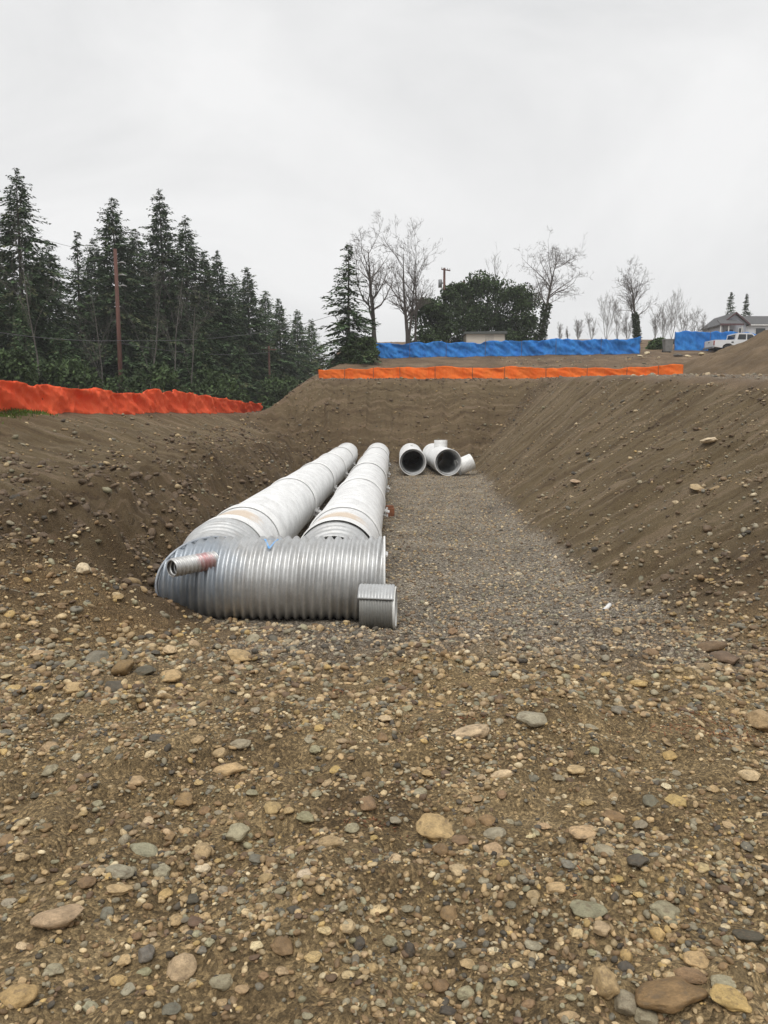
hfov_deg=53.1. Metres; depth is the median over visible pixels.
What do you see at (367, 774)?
cobble
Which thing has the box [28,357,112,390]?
bramble
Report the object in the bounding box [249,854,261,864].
cobble
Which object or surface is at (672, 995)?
cobble
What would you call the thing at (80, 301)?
fir tree
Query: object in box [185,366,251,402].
bramble
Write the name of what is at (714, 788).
cobble
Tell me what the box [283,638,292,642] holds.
cobble
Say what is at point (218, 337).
power line
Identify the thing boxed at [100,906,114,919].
cobble
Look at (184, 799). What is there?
cobble
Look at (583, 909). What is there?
cobble
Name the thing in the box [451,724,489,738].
cobble
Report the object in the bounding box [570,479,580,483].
cobble
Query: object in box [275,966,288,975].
cobble
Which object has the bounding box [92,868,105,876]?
cobble
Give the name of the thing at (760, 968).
cobble
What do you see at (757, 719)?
cobble
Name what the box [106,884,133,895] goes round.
cobble
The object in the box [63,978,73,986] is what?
cobble
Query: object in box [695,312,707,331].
bare sapling
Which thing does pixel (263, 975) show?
cobble
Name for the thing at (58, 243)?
power line
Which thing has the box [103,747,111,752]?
cobble
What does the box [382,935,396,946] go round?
cobble
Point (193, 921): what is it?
cobble
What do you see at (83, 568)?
cobble
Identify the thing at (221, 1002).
cobble
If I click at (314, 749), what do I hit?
cobble
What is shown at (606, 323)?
bare sapling
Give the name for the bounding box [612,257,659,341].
bare tree
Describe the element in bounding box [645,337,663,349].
shrub
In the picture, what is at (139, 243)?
fir tree
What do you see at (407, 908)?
cobble
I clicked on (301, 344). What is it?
fir tree
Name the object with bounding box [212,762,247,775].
cobble
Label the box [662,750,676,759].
cobble
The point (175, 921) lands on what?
cobble
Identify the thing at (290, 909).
cobble
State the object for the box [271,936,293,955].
cobble
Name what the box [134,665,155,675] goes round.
cobble
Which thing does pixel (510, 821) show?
cobble
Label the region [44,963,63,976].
cobble
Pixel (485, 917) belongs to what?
cobble
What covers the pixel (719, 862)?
cobble
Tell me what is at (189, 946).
cobble
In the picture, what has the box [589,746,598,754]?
cobble
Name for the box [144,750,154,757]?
cobble
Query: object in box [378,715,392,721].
cobble
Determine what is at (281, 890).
cobble
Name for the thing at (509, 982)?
cobble
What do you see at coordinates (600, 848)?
cobble
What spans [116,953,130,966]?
cobble
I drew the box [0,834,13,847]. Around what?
cobble
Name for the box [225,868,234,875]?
cobble
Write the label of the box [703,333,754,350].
pickup truck
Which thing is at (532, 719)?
cobble
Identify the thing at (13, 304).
fir tree
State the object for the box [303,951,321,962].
cobble
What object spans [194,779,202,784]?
cobble
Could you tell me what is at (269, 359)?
utility pole
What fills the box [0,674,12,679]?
cobble
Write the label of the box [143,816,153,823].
cobble
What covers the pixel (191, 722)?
cobble
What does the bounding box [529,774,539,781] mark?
cobble
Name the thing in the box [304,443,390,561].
culvert pipe
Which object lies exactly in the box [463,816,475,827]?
cobble
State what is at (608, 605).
plastic pipe
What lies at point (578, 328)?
bare sapling
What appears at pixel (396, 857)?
cobble
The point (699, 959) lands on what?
cobble
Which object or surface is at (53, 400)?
safety fence
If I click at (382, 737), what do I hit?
cobble
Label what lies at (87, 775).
cobble
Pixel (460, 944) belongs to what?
cobble
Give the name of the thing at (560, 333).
bare sapling
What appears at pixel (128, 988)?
cobble
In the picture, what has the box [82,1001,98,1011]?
cobble
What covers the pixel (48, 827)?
cobble
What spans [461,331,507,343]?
shed
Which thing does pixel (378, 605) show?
pipe offcut
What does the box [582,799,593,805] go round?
cobble
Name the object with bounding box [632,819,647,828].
cobble
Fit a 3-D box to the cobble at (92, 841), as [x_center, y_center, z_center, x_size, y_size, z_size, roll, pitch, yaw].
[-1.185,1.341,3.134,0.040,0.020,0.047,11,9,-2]
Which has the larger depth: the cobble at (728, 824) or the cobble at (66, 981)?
the cobble at (728, 824)
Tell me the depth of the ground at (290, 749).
5.38 m
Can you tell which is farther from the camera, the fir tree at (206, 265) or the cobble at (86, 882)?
the fir tree at (206, 265)
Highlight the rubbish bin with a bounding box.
[662,339,673,351]
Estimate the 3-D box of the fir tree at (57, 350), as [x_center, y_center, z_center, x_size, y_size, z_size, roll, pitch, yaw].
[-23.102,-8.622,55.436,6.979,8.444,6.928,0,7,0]
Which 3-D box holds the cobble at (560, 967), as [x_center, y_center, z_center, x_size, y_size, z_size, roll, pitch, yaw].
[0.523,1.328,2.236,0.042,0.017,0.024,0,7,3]
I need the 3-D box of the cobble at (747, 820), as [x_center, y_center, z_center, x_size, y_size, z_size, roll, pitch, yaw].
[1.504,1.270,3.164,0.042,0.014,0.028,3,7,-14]
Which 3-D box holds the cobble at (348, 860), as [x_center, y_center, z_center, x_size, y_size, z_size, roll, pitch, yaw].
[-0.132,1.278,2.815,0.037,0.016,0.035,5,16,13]
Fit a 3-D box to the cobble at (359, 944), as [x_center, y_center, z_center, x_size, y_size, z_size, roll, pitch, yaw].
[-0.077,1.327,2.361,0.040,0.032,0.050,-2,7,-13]
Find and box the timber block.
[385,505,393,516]
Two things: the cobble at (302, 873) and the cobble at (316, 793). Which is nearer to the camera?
the cobble at (302, 873)
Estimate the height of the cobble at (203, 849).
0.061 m
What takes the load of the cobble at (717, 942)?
on the ground at (290, 749)
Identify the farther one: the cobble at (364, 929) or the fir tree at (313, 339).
the fir tree at (313, 339)
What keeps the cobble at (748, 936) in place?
on the ground at (290, 749)
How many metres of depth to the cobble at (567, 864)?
2.65 m
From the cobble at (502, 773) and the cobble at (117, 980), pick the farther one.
the cobble at (502, 773)
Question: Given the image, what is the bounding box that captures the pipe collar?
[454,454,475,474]
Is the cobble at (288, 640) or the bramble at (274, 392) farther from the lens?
the bramble at (274, 392)
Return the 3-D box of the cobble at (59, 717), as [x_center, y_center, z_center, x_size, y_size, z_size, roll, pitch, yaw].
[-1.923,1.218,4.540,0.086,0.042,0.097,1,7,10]
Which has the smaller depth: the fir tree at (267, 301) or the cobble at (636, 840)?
the cobble at (636, 840)
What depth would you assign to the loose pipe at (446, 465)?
37.64 m
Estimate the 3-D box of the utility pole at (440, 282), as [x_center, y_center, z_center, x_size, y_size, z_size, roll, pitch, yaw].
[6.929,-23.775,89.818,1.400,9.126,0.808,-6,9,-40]
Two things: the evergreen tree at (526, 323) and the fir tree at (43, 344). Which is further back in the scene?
the evergreen tree at (526, 323)
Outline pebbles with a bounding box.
[0,471,767,1023]
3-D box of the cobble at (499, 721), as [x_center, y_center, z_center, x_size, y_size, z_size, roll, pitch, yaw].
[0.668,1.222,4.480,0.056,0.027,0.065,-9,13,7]
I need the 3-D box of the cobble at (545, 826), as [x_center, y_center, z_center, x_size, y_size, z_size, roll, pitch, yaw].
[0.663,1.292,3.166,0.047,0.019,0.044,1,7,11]
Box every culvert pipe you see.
[217,443,357,538]
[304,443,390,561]
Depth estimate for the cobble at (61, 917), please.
2.43 m
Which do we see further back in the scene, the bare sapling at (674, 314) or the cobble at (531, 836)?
the bare sapling at (674, 314)
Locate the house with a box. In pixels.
[700,312,767,333]
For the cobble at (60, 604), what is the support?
on the ground at (290, 749)
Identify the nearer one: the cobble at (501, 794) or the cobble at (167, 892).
the cobble at (167, 892)
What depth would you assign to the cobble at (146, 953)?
2.30 m
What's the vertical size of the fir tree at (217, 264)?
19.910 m
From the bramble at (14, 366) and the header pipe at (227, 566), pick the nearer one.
the header pipe at (227, 566)
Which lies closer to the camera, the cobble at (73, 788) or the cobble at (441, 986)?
the cobble at (441, 986)
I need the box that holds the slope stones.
[0,354,767,620]
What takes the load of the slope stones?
on the ground at (290, 749)
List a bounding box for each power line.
[0,332,118,340]
[1,225,113,254]
[118,342,267,354]
[119,316,328,340]
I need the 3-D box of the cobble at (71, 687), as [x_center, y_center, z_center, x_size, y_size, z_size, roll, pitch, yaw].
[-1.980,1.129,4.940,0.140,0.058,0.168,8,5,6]
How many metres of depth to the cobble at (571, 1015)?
2.00 m
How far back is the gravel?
10.73 m
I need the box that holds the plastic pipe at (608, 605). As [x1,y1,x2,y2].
[602,603,611,610]
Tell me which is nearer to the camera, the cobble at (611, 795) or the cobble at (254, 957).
the cobble at (254, 957)
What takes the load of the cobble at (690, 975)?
on the ground at (290, 749)
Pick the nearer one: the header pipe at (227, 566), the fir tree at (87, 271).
the header pipe at (227, 566)
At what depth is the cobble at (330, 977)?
2.19 m
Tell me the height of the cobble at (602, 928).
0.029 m
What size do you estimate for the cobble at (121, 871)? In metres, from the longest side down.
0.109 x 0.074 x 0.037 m
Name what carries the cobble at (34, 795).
on the ground at (290, 749)
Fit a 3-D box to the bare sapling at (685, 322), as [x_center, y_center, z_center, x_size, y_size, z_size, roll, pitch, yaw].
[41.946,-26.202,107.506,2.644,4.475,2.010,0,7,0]
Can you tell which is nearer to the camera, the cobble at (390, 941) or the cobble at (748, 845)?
the cobble at (390, 941)
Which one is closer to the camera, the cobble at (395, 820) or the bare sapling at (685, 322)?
the cobble at (395, 820)
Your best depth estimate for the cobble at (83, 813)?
3.35 m
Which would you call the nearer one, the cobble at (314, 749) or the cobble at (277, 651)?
the cobble at (314, 749)
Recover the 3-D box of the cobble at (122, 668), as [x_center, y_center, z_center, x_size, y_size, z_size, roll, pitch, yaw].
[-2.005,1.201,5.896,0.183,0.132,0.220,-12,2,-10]
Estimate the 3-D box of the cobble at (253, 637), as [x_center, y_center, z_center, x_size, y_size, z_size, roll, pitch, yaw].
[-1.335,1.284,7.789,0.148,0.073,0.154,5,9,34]
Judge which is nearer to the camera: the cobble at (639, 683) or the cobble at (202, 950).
the cobble at (202, 950)
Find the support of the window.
in the house
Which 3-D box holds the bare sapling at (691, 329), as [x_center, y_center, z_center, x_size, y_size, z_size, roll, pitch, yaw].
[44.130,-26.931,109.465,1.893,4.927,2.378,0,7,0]
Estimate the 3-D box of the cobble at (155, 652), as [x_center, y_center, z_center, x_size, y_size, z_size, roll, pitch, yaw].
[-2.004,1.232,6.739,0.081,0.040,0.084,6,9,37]
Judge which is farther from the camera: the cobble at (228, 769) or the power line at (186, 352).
the power line at (186, 352)
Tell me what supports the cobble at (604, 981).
on the ground at (290, 749)
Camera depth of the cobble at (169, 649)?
6.75 m
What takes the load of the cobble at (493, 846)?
on the ground at (290, 749)
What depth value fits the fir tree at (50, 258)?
80.95 m
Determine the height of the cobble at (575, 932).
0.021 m
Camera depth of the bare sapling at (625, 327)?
93.76 m
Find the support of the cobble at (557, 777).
on the ground at (290, 749)
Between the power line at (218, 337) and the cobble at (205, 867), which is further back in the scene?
the power line at (218, 337)
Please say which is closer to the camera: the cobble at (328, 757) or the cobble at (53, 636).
the cobble at (328, 757)
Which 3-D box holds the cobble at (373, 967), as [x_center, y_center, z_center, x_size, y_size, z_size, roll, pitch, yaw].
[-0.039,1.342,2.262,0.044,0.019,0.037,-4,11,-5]
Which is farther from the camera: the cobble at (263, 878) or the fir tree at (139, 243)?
the fir tree at (139, 243)
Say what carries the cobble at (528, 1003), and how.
on the ground at (290, 749)
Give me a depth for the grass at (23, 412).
22.28 m
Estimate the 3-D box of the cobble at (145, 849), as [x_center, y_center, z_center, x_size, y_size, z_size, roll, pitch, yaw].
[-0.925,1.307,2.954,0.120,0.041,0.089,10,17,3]
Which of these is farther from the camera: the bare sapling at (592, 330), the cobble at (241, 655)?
the bare sapling at (592, 330)
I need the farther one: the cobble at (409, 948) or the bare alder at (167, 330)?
the bare alder at (167, 330)
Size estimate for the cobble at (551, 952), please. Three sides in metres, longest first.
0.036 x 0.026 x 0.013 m
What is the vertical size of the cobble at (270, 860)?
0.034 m
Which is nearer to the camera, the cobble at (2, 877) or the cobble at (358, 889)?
the cobble at (358, 889)
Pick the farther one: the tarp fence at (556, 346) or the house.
the house
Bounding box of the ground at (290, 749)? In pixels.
[0,339,767,1023]
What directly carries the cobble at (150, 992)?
on the ground at (290, 749)
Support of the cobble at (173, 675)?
on the ground at (290, 749)
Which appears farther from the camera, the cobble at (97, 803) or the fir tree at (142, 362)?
the fir tree at (142, 362)
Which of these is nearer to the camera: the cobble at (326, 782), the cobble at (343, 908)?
the cobble at (343, 908)
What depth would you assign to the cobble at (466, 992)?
2.19 m
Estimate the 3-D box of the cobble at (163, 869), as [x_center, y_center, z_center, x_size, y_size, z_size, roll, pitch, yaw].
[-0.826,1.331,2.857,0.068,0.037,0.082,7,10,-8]
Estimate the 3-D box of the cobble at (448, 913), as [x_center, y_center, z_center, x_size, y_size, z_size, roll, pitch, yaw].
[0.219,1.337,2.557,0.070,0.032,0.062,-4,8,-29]
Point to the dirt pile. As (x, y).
(749, 356)
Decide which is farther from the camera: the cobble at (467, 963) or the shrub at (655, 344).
the shrub at (655, 344)
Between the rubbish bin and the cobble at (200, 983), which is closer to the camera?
the cobble at (200, 983)
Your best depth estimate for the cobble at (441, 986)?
2.24 m
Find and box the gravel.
[162,465,767,672]
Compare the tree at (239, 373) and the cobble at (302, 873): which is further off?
the tree at (239, 373)
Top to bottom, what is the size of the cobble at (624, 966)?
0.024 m
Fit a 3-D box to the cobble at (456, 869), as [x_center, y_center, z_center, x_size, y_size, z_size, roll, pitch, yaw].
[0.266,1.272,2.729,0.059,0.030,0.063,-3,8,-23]
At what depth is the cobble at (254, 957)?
2.26 m
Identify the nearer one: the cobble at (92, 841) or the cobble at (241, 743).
the cobble at (92, 841)
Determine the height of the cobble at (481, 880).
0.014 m
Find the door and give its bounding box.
[485,334,493,340]
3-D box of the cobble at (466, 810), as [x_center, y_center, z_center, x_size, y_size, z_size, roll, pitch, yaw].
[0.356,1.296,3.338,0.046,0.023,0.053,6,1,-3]
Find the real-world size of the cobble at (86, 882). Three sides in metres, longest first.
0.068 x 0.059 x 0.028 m
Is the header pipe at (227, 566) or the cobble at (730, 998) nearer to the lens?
the cobble at (730, 998)
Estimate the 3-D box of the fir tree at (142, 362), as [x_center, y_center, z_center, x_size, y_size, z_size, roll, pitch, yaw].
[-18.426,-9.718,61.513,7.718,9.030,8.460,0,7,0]
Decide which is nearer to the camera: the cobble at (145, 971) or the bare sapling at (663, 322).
the cobble at (145, 971)
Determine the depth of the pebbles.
3.48 m
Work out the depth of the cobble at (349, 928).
2.37 m
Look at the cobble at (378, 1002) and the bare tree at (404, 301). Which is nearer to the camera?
the cobble at (378, 1002)
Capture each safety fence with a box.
[0,380,262,414]
[318,364,682,378]
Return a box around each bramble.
[0,348,48,385]
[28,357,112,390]
[102,361,202,393]
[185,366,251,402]
[256,375,299,410]
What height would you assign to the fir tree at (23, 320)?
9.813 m
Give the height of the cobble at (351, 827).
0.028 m
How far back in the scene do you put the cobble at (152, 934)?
2.45 m
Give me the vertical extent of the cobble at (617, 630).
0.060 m
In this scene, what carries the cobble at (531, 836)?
on the ground at (290, 749)
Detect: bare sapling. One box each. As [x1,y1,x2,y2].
[557,323,562,338]
[573,316,582,339]
[584,311,595,339]
[593,291,620,338]
[611,300,623,338]
[619,311,632,339]
[649,306,663,337]
[655,300,680,337]
[662,290,690,338]
[675,309,693,330]
[687,308,702,331]
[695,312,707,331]
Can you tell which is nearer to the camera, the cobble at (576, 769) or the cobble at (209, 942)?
the cobble at (209, 942)
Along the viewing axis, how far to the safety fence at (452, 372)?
48.79 m
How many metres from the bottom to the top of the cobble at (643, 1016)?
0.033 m
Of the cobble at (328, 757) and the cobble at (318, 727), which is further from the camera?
the cobble at (318, 727)
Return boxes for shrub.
[340,334,379,363]
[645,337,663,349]
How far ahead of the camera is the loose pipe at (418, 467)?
36.73 m
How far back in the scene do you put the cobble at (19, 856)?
2.87 m
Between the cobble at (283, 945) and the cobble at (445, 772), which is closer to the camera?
the cobble at (283, 945)
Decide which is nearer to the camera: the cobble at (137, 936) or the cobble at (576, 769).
the cobble at (137, 936)
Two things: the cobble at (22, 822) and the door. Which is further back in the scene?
the door
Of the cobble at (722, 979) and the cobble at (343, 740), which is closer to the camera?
the cobble at (722, 979)
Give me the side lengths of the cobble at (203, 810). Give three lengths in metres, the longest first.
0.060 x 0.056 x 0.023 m
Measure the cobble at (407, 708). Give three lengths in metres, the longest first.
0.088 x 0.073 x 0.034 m
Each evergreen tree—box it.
[408,297,459,342]
[427,281,494,342]
[452,269,519,334]
[487,282,544,340]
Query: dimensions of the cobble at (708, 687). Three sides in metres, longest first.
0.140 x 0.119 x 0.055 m
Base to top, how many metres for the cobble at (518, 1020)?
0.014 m
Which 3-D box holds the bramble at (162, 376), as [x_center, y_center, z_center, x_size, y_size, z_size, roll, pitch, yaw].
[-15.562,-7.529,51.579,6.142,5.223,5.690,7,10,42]
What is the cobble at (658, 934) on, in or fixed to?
on the ground at (290, 749)
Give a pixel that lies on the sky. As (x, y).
(280, 129)
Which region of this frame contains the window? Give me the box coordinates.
[755,328,765,333]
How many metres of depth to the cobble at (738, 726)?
4.52 m
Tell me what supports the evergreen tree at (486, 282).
on the ground at (290, 749)
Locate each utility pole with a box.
[113,249,126,392]
[262,346,275,378]
[438,267,449,289]
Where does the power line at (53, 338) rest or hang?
attached to the utility pole at (118, 329)
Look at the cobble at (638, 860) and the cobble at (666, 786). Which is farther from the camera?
the cobble at (666, 786)
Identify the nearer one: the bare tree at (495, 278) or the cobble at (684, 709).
the cobble at (684, 709)
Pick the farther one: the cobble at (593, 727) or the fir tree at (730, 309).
the fir tree at (730, 309)
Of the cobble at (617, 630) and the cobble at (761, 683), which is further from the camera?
the cobble at (617, 630)
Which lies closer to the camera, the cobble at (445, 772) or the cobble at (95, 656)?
the cobble at (445, 772)
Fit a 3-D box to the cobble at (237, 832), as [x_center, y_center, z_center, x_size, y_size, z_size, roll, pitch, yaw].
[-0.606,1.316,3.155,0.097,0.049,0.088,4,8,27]
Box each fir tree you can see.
[0,168,114,389]
[0,248,41,342]
[2,240,90,383]
[10,295,41,384]
[45,332,78,369]
[54,231,113,385]
[61,197,187,390]
[62,238,138,381]
[110,228,169,351]
[115,188,219,388]
[117,333,183,389]
[144,215,240,384]
[174,329,226,394]
[185,251,241,380]
[206,251,262,401]
[220,273,270,363]
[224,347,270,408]
[230,267,291,400]
[252,291,299,373]
[258,298,310,389]
[279,309,321,387]
[302,320,328,376]
[311,244,383,375]
[725,292,735,314]
[741,294,751,315]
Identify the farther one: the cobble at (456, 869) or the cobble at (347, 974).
the cobble at (456, 869)
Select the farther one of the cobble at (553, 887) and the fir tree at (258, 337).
the fir tree at (258, 337)
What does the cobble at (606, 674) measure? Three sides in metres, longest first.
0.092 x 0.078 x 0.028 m
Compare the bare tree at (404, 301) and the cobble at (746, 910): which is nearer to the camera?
the cobble at (746, 910)
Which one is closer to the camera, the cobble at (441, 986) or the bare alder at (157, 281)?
the cobble at (441, 986)
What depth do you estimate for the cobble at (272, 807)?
3.31 m
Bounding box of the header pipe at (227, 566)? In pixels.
[155,514,384,619]
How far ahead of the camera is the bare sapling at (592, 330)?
99.56 m
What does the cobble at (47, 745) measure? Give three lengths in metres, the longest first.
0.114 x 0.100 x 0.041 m
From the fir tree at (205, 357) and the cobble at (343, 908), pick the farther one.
the fir tree at (205, 357)
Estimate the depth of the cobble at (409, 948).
2.36 m
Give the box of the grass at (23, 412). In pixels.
[0,407,57,423]
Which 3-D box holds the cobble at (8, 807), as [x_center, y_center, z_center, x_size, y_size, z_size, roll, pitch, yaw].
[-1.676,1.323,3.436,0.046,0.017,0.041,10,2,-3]
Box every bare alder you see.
[0,187,58,377]
[58,284,127,385]
[111,258,172,375]
[133,264,213,370]
[176,279,215,388]
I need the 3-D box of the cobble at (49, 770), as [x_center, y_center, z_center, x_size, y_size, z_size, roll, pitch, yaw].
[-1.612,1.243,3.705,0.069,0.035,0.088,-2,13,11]
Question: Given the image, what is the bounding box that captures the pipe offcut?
[357,584,396,628]
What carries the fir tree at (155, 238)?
on the ground at (290, 749)
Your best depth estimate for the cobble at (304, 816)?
3.26 m
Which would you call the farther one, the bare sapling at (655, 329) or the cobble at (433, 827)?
the bare sapling at (655, 329)
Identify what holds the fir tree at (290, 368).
on the ground at (290, 749)
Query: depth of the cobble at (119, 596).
8.72 m
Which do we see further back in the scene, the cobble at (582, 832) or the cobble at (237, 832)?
the cobble at (237, 832)
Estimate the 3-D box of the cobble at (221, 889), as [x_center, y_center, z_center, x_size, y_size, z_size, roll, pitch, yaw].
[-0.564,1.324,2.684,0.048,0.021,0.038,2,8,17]
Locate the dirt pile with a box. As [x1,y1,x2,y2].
[682,330,767,374]
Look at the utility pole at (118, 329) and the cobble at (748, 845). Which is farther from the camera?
the utility pole at (118, 329)
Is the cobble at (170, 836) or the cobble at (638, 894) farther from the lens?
the cobble at (170, 836)
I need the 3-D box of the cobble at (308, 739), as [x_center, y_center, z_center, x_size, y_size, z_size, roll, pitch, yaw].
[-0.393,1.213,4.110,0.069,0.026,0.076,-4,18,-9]
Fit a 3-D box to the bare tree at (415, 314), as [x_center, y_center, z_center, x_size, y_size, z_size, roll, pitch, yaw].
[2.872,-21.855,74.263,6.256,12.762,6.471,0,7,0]
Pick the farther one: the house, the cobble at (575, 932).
the house
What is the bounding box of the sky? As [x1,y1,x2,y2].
[0,0,767,369]
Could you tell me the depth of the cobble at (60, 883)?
2.67 m
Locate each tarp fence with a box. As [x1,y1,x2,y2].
[376,336,640,358]
[674,331,756,350]
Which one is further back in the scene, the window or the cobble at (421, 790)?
the window
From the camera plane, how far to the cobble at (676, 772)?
3.75 m
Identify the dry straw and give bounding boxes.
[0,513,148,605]
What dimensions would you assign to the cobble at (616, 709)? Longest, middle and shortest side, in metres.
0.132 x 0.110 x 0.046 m
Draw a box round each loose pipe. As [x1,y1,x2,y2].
[399,443,425,475]
[422,440,461,475]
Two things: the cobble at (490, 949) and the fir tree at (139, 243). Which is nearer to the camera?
the cobble at (490, 949)
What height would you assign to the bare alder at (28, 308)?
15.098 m
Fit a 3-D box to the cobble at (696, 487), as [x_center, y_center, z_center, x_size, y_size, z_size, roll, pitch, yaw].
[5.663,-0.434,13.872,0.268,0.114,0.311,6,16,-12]
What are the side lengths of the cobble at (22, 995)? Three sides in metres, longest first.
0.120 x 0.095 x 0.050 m
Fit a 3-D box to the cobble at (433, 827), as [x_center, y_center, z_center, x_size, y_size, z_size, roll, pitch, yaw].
[0.214,1.290,3.148,0.170,0.064,0.156,10,12,6]
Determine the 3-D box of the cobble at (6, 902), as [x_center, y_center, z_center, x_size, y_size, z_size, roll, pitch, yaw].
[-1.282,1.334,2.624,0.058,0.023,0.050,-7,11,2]
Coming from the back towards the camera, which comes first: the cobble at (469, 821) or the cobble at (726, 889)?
the cobble at (469, 821)
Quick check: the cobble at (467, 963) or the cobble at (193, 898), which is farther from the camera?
the cobble at (193, 898)
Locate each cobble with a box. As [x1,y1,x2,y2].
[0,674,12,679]
[0,729,13,735]
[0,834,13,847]
[0,873,14,880]
[0,983,38,1008]
[1,898,17,906]
[3,806,14,809]
[5,684,20,691]
[14,819,28,826]
[15,852,24,860]
[16,941,29,950]
[28,664,36,668]
[30,650,43,656]
[30,793,39,798]
[30,904,83,928]
[34,877,45,884]
[38,823,52,832]
[41,764,58,775]
[42,741,58,751]
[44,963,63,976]
[48,634,58,638]
[51,713,66,722]
[55,603,68,606]
[55,880,66,885]
[62,659,76,668]
[63,682,83,693]
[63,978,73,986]
[67,784,77,791]
[76,563,91,573]
[77,876,96,888]
[78,810,87,816]
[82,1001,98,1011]
[83,773,93,777]
[84,650,108,662]
[88,837,98,844]
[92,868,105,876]
[93,800,102,806]
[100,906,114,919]
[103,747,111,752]
[104,680,124,691]
[104,864,134,879]
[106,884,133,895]
[109,974,126,986]
[111,659,134,675]
[112,593,123,598]
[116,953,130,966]
[118,834,131,844]
[120,982,135,995]
[128,775,144,785]
[130,842,157,856]
[132,932,142,939]
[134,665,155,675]
[136,967,151,975]
[138,944,154,962]
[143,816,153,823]
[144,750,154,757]
[145,989,155,995]
[147,931,156,937]
[149,734,165,741]
[151,650,159,654]
[153,863,170,876]
[158,887,172,899]
[160,669,181,681]
[162,1002,181,1014]
[163,645,176,653]
[164,831,175,841]
[166,952,196,981]
[170,914,182,928]
[175,792,192,807]
[180,828,190,832]
[184,944,193,949]
[186,893,198,904]
[187,719,196,725]
[188,916,202,928]
[190,735,204,744]
[192,979,203,987]
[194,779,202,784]
[194,842,211,859]
[194,863,210,872]
[197,946,206,954]
[198,806,210,814]
[204,937,214,946]
[209,973,232,990]
[212,676,222,680]
[212,747,226,758]
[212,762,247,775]
[214,810,222,814]
[216,886,227,893]
[216,998,227,1006]
[225,823,249,841]
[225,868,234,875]
[226,649,250,662]
[230,739,250,748]
[234,984,249,994]
[236,899,245,904]
[245,634,259,641]
[246,789,258,795]
[248,954,260,960]
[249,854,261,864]
[250,707,259,713]
[250,941,262,950]
[258,873,272,883]
[258,971,268,980]
[264,801,280,814]
[265,856,276,867]
[271,650,283,653]
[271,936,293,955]
[274,886,285,894]
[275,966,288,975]
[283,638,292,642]
[283,806,293,813]
[287,905,298,913]
[296,811,313,822]
[296,868,312,878]
[302,1012,313,1019]
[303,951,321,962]
[304,734,314,743]
[309,745,320,753]
[311,790,321,797]
[314,724,323,730]
[317,926,331,935]
[318,835,343,846]
[322,779,331,786]
[325,754,331,760]
[325,973,336,981]
[329,765,339,773]
[336,738,348,743]
[339,905,347,911]
[340,919,355,933]
[341,970,354,978]
[344,858,352,864]
[345,823,358,832]
[353,886,361,893]
[353,936,364,950]
[359,795,375,810]
[360,925,368,932]
[362,771,372,777]
[367,963,377,972]
[370,835,377,840]
[370,904,387,915]
[372,1010,383,1017]
[374,998,385,1006]
[377,733,387,741]
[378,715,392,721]
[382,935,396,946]
[389,853,400,861]
[390,816,400,823]
[402,705,412,711]
[402,905,413,911]
[404,942,415,957]
[414,787,426,793]
[416,813,453,841]
[421,916,430,921]
[422,769,433,776]
[432,979,449,993]
[433,843,447,856]
[439,1005,456,1015]
[440,770,449,773]
[440,905,457,922]
[447,940,465,948]
[448,627,457,634]
[449,864,465,875]
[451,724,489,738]
[451,835,469,845]
[457,985,473,999]
[460,958,474,968]
[461,807,470,813]
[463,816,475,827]
[472,795,481,801]
[477,663,485,668]
[477,774,486,780]
[478,814,495,826]
[478,877,489,883]
[482,753,492,759]
[482,913,493,921]
[483,827,505,839]
[483,842,502,853]
[487,999,495,1007]
[488,947,498,951]
[490,769,511,777]
[495,718,502,724]
[496,790,506,798]
[496,860,509,866]
[503,963,510,969]
[505,901,515,908]
[506,819,513,823]
[506,980,515,986]
[513,1016,523,1023]
[516,711,546,726]
[521,999,534,1008]
[524,940,542,951]
[526,834,535,837]
[526,890,539,899]
[526,927,533,933]
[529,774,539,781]
[539,823,550,828]
[546,882,565,894]
[547,949,556,955]
[552,774,564,780]
[557,964,569,971]
[557,1011,579,1020]
[561,859,575,869]
[564,994,576,1000]
[567,765,585,774]
[569,825,596,840]
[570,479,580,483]
[570,899,607,918]
[570,928,582,938]
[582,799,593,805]
[585,724,598,730]
[587,949,596,955]
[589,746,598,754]
[592,965,619,1000]
[593,920,610,936]
[594,844,614,856]
[601,672,611,676]
[601,810,625,822]
[607,793,618,797]
[611,705,627,714]
[613,627,621,633]
[613,875,624,882]
[613,989,636,1015]
[617,960,634,972]
[619,949,632,962]
[627,853,648,866]
[629,680,647,687]
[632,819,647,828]
[632,838,643,844]
[633,892,642,897]
[634,1007,658,1023]
[635,976,707,1013]
[640,711,650,716]
[642,648,658,655]
[642,794,658,806]
[649,900,679,920]
[649,927,665,941]
[661,783,671,789]
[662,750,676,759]
[664,794,686,806]
[672,770,681,775]
[673,966,707,983]
[677,707,688,711]
[683,951,709,969]
[690,484,702,491]
[695,862,709,872]
[696,641,726,651]
[696,818,702,824]
[700,437,717,443]
[700,685,715,692]
[709,650,739,664]
[709,785,718,791]
[709,983,751,1012]
[710,974,736,987]
[711,938,723,946]
[715,860,726,865]
[717,885,730,893]
[722,821,736,828]
[732,929,764,944]
[733,724,743,728]
[737,769,760,780]
[740,841,753,851]
[741,906,753,915]
[745,818,753,822]
[746,709,767,732]
[755,963,765,972]
[756,681,766,687]
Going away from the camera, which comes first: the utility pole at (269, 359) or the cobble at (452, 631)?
the cobble at (452, 631)
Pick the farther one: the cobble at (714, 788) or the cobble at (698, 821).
the cobble at (714, 788)
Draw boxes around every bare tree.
[336,211,402,347]
[368,218,435,343]
[384,216,442,341]
[477,254,511,315]
[517,226,593,340]
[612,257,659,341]

